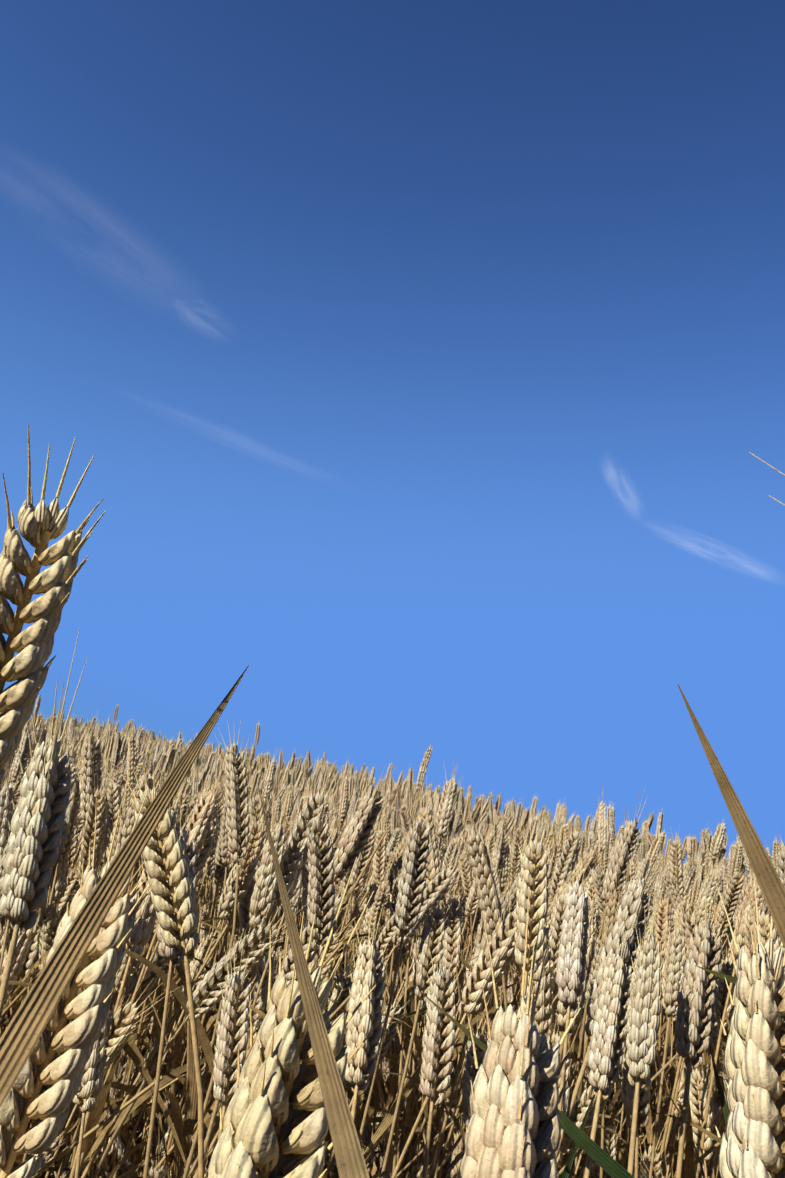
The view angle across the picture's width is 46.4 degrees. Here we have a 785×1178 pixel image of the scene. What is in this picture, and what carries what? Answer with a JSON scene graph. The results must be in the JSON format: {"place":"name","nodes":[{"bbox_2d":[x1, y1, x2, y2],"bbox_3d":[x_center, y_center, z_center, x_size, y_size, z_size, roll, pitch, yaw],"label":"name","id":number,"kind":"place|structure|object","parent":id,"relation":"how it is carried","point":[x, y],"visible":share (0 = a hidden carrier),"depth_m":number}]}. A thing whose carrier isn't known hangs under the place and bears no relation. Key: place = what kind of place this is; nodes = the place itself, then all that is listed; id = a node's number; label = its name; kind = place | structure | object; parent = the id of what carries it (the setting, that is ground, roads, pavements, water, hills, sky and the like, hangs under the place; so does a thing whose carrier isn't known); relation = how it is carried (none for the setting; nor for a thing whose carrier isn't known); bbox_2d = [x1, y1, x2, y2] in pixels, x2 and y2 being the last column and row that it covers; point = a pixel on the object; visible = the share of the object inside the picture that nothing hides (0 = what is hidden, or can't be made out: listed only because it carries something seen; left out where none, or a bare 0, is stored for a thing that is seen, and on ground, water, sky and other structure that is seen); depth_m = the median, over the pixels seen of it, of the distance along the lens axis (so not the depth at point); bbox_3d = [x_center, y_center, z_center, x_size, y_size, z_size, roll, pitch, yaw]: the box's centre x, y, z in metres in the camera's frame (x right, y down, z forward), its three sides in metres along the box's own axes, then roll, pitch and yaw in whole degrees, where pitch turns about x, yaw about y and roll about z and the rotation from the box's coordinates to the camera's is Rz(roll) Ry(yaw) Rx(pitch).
{"place":"outdoors","nodes":[
{"label":"outdoors","id":0,"kind":"place"},
{"bbox_2d":[0,628,92,1019],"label":"ear","id":1,"kind":"object","parent":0,"point":[38,820],"visible":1,"depth_m":0.26},
{"bbox_2d":[0,665,248,1106],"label":"blade","id":2,"kind":"object","parent":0,"point":[21,1034],"visible":1,"depth_m":0.11},
{"bbox_2d":[208,857,375,1177],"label":"ear","id":3,"kind":"object","parent":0,"point":[276,1101],"visible":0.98,"depth_m":0.12},
{"bbox_2d":[258,787,369,1177],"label":"blade","id":4,"kind":"object","parent":3,"relation":"attached to","point":[350,1159],"visible":1,"depth_m":0.10},
{"bbox_2d":[0,0,784,874],"label":"sky","id":5,"kind":"structure","parent":0,"point":[420,364]},
{"bbox_2d":[416,988,634,1177],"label":"green blade","id":6,"kind":"object","parent":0,"point":[602,1158],"visible":0.65,"depth_m":0.33},
{"bbox_2d":[678,684,784,948],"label":"blade","id":7,"kind":"object","parent":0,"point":[771,886],"visible":1,"depth_m":0.11},
{"bbox_2d":[714,872,784,1177],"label":"ear","id":8,"kind":"object","parent":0,"point":[752,1145],"visible":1,"depth_m":0.15},
{"bbox_3d":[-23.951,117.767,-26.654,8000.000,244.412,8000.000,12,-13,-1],"label":"ground","id":9,"kind":"structure","parent":0,"visible":0},
{"bbox_2d":[0,424,105,782],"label":"ear","id":10,"kind":"object","parent":9,"relation":"on","point":[42,524],"visible":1,"depth_m":0.12},
{"bbox_2d":[0,790,157,1177],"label":"ear","id":11,"kind":"object","parent":9,"relation":"on","point":[87,1009],"visible":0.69,"depth_m":0.16},
{"bbox_2d":[120,756,203,1177],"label":"ear","id":12,"kind":"object","parent":9,"relation":"on","point":[162,892],"visible":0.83,"depth_m":0.33},
{"bbox_2d":[143,800,199,1177],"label":"ear","id":13,"kind":"object","parent":9,"relation":"on","point":[173,956],"visible":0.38,"depth_m":0.44},
{"bbox_2d":[213,939,256,1141],"bbox_3d":[-0.158,0.578,0.241,0.075,0.920,0.136,5,-14,29],"label":"ear","id":14,"kind":"object","parent":9,"relation":"on","point":[235,1025],"visible":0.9,"depth_m":0.39},
{"bbox_2d":[345,905,388,1122],"bbox_3d":[-0.067,0.587,0.262,0.078,0.947,0.066,12,-13,-1],"label":"ear","id":15,"kind":"object","parent":9,"relation":"on","point":[364,1022],"visible":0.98,"depth_m":0.37},
{"bbox_2d":[420,945,462,1177],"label":"ear","id":16,"kind":"object","parent":9,"relation":"on","point":[438,1040],"visible":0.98,"depth_m":0.44},
{"bbox_2d":[468,816,558,1113],"bbox_3d":[-0.025,0.590,0.355,0.026,0.999,0.101,12,-13,-1],"label":"ear","id":17,"kind":"object","parent":9,"relation":"on","point":[538,902],"visible":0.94,"depth_m":0.42},
{"bbox_2d":[457,888,580,1177],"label":"ear","id":18,"kind":"object","parent":9,"relation":"on","point":[513,1128],"visible":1,"depth_m":0.13},
{"bbox_2d":[556,860,592,1159],"bbox_3d":[0.016,0.613,0.379,0.027,0.980,0.068,12,-13,-1],"label":"ear","id":19,"kind":"object","parent":9,"relation":"on","point":[571,965],"visible":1,"depth_m":0.49},
{"bbox_2d":[584,918,636,1177],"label":"ear","id":20,"kind":"object","parent":9,"relation":"on","point":[609,1032],"visible":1,"depth_m":0.37},
{"bbox_2d":[625,904,666,1174],"bbox_3d":[0.035,0.576,0.179,0.021,0.972,0.192,14,-13,-13],"label":"ear","id":21,"kind":"object","parent":9,"relation":"on","point":[643,1013],"visible":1,"depth_m":0.35},
{"bbox_2d":[694,965,736,983],"bbox_3d":[0.145,0.157,0.355,0.049,0.007,0.023,12,-13,-1],"label":"green blade","id":22,"kind":"object","parent":21,"relation":"attached to","point":[731,979],"visible":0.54,"depth_m":0.36},
{"bbox_2d":[673,891,729,1177],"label":"ear","id":23,"kind":"object","parent":9,"relation":"on","point":[695,997],"visible":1,"depth_m":0.37},
{"bbox_2d":[561,1095,594,1177],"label":"green blade","id":24,"kind":"object","parent":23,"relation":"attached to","point":[568,1166],"visible":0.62,"depth_m":0.42},
{"bbox_2d":[709,1042,729,1124],"bbox_3d":[0.141,0.222,0.378,0.017,0.060,0.031,12,-13,-1],"label":"green blade","id":25,"kind":"object","parent":23,"relation":"attached to","point":[724,1107],"visible":0.48,"depth_m":0.39},
{"bbox_2d":[749,452,784,505],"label":"wheat awns","id":26,"kind":"object","parent":9,"relation":"on","point":[773,468],"visible":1,"depth_m":0.13}
]}

